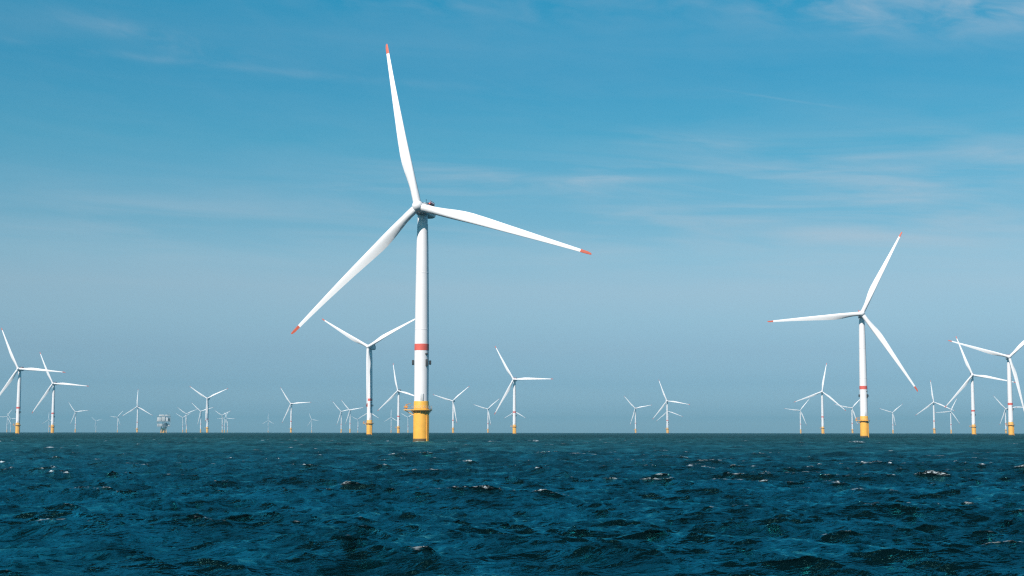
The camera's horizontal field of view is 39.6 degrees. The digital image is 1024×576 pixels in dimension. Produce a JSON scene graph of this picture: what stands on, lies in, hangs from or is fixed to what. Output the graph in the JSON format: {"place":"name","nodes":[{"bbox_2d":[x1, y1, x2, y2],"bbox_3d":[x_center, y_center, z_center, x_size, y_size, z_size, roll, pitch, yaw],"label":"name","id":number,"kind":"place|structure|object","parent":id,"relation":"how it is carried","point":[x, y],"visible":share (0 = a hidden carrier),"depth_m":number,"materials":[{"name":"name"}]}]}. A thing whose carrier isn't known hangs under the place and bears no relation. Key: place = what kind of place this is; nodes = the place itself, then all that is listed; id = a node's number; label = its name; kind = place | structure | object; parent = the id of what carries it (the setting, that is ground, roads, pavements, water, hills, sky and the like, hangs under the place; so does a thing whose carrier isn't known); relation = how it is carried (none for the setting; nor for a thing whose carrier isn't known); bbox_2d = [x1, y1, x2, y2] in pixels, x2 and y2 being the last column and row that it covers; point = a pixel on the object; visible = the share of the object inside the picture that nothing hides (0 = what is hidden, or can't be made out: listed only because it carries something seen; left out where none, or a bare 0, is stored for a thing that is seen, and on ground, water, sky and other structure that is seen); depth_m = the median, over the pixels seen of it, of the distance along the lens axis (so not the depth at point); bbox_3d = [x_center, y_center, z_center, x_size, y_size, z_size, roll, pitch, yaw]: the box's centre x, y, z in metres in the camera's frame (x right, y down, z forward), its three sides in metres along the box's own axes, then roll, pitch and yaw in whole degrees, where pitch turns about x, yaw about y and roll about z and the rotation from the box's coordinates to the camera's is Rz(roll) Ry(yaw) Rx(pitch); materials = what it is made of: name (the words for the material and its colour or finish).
{"place":"outdoors","nodes":[
{"label":"outdoors","id":0,"kind":"place"},
{"bbox_2d":[0,432,1023,575],"bbox_3d":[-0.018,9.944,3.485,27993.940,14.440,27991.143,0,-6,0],"label":"water","id":1,"kind":"structure","parent":0,"point":[456,504],"depth_m":64.13,"materials":[{"name":"blue liquid"}]},
{"bbox_2d":[0,328,64,433],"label":"wind turbine","id":2,"kind":"object","parent":1,"relation":"in","point":[19,369],"visible":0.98,"depth_m":1575.64,"materials":[{"name":"white paint"}]},
{"bbox_2d":[32,353,85,432],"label":"wind turbine","id":3,"kind":"object","parent":1,"relation":"in","point":[53,404],"visible":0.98,"depth_m":2060.03,"materials":[{"name":"white paint"}]},
{"bbox_2d":[69,403,87,431],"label":"wind turbine","id":4,"kind":"object","parent":1,"relation":"in","point":[75,416],"visible":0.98,"depth_m":5040.60,"materials":[{"name":"white paint"}]},
{"bbox_2d":[124,393,152,432],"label":"wind turbine","id":5,"kind":"object","parent":1,"relation":"in","point":[137,407],"visible":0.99,"depth_m":3966.97,"materials":[{"name":"white paint"}]},
{"bbox_2d":[156,414,170,432],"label":"offshore platform","id":6,"kind":"structure","parent":1,"relation":"in","point":[162,420],"depth_m":3138.93,"materials":[{"name":"grey paint"}]},
{"bbox_2d":[180,409,193,432],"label":"wind turbine","id":7,"kind":"object","parent":1,"relation":"in","point":[186,419],"visible":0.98,"depth_m":5541.57,"materials":[{"name":"white paint"}]},
{"bbox_2d":[191,402,212,432],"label":"wind turbine","id":8,"kind":"object","parent":1,"relation":"in","point":[200,415],"visible":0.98,"depth_m":4855.43,"materials":[{"name":"white paint"}]},
{"bbox_2d":[191,387,227,432],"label":"wind turbine","id":9,"kind":"object","parent":1,"relation":"in","point":[207,410],"visible":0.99,"depth_m":2982.26,"materials":[{"name":"white paint"}]},
{"bbox_2d":[280,387,308,432],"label":"wind turbine","id":10,"kind":"object","parent":1,"relation":"in","point":[291,404],"visible":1,"depth_m":3545.06,"materials":[{"name":"white paint"}]},
{"bbox_2d":[333,402,350,432],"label":"wind turbine","id":11,"kind":"object","parent":1,"relation":"in","point":[341,416],"visible":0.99,"depth_m":4849.01,"materials":[{"name":"white paint"}]},
{"bbox_2d":[341,400,363,432],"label":"wind turbine","id":12,"kind":"object","parent":1,"relation":"in","point":[350,417],"visible":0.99,"depth_m":4590.93,"materials":[{"name":"white paint"}]},
{"bbox_2d":[322,319,414,434],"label":"wind turbine","id":13,"kind":"object","parent":1,"relation":"in","point":[369,371],"visible":0.88,"depth_m":1156.51,"materials":[{"name":"white paint"}]},
{"bbox_2d":[378,365,413,432],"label":"wind turbine","id":14,"kind":"object","parent":1,"relation":"in","point":[398,413],"visible":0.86,"depth_m":2408.56,"materials":[{"name":"white paint"}]},
{"bbox_2d":[291,44,591,441],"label":"wind turbine","id":15,"kind":"object","parent":1,"relation":"in","point":[421,361],"visible":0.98,"depth_m":435.59,"materials":[{"name":"white paint"}]},
{"bbox_2d":[433,387,467,432],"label":"wind turbine","id":16,"kind":"object","parent":1,"relation":"in","point":[453,411],"visible":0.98,"depth_m":3189.16,"materials":[{"name":"white paint"}]},
{"bbox_2d":[473,399,498,432],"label":"wind turbine","id":17,"kind":"object","parent":1,"relation":"in","point":[488,419],"visible":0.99,"depth_m":4307.43,"materials":[{"name":"white paint"}]},
{"bbox_2d":[495,346,548,433],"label":"wind turbine","id":18,"kind":"object","parent":1,"relation":"in","point":[513,381],"visible":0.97,"depth_m":1877.84,"materials":[{"name":"white paint"}]},
{"bbox_2d":[624,396,649,432],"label":"wind turbine","id":19,"kind":"object","parent":1,"relation":"in","point":[635,413],"visible":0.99,"depth_m":4160.01,"materials":[{"name":"white paint"}]},
{"bbox_2d":[658,399,682,428],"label":"wind turbine","id":20,"kind":"object","parent":1,"relation":"in","point":[668,416],"visible":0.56,"depth_m":4691.13,"materials":[{"name":"white paint"}]},
{"bbox_2d":[654,381,689,432],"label":"wind turbine","id":21,"kind":"object","parent":1,"relation":"in","point":[667,422],"visible":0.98,"depth_m":3163.61,"materials":[{"name":"white paint"}]},
{"bbox_2d":[784,398,809,432],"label":"wind turbine","id":22,"kind":"object","parent":1,"relation":"in","point":[800,415],"visible":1,"depth_m":4506.79,"materials":[{"name":"white paint"}]},
{"bbox_2d":[795,363,845,433],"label":"wind turbine","id":23,"kind":"object","parent":1,"relation":"in","point":[822,428],"visible":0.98,"depth_m":2427.92,"materials":[{"name":"white paint"}]},
{"bbox_2d":[767,232,917,436],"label":"wind turbine","id":24,"kind":"object","parent":1,"relation":"in","point":[863,395],"visible":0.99,"depth_m":828.50,"materials":[{"name":"white paint"}]},
{"bbox_2d":[835,399,859,432],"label":"wind turbine","id":25,"kind":"object","parent":1,"relation":"in","point":[852,412],"visible":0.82,"depth_m":4050.76,"materials":[{"name":"white paint"}]},
{"bbox_2d":[882,405,900,432],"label":"wind turbine","id":26,"kind":"object","parent":1,"relation":"in","point":[892,419],"visible":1,"depth_m":4933.25,"materials":[{"name":"white paint"}]},
{"bbox_2d":[916,380,953,433],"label":"wind turbine","id":27,"kind":"object","parent":1,"relation":"in","point":[934,429],"visible":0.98,"depth_m":3248.59,"materials":[{"name":"white paint"}]},
{"bbox_2d":[935,401,959,433],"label":"wind turbine","id":28,"kind":"object","parent":1,"relation":"in","point":[950,418],"visible":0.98,"depth_m":4652.78,"materials":[{"name":"white paint"}]},
{"bbox_2d":[945,337,1015,434],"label":"wind turbine","id":29,"kind":"object","parent":1,"relation":"in","point":[973,414],"visible":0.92,"depth_m":1715.79,"materials":[{"name":"white paint"}]},
{"bbox_2d":[948,340,1023,434],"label":"wind turbine","id":30,"kind":"object","parent":1,"relation":"in","point":[1010,408],"visible":0.99,"depth_m":1302.28,"materials":[{"name":"white paint"}]},
{"bbox_2d":[996,399,1020,433],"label":"wind turbine","id":31,"kind":"object","parent":1,"relation":"in","point":[1005,416],"visible":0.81,"depth_m":4132.77,"materials":[{"name":"white paint"}]},
{"bbox_2d":[0,0,1023,433],"label":"sky","id":32,"kind":"structure","parent":0,"point":[183,183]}
]}

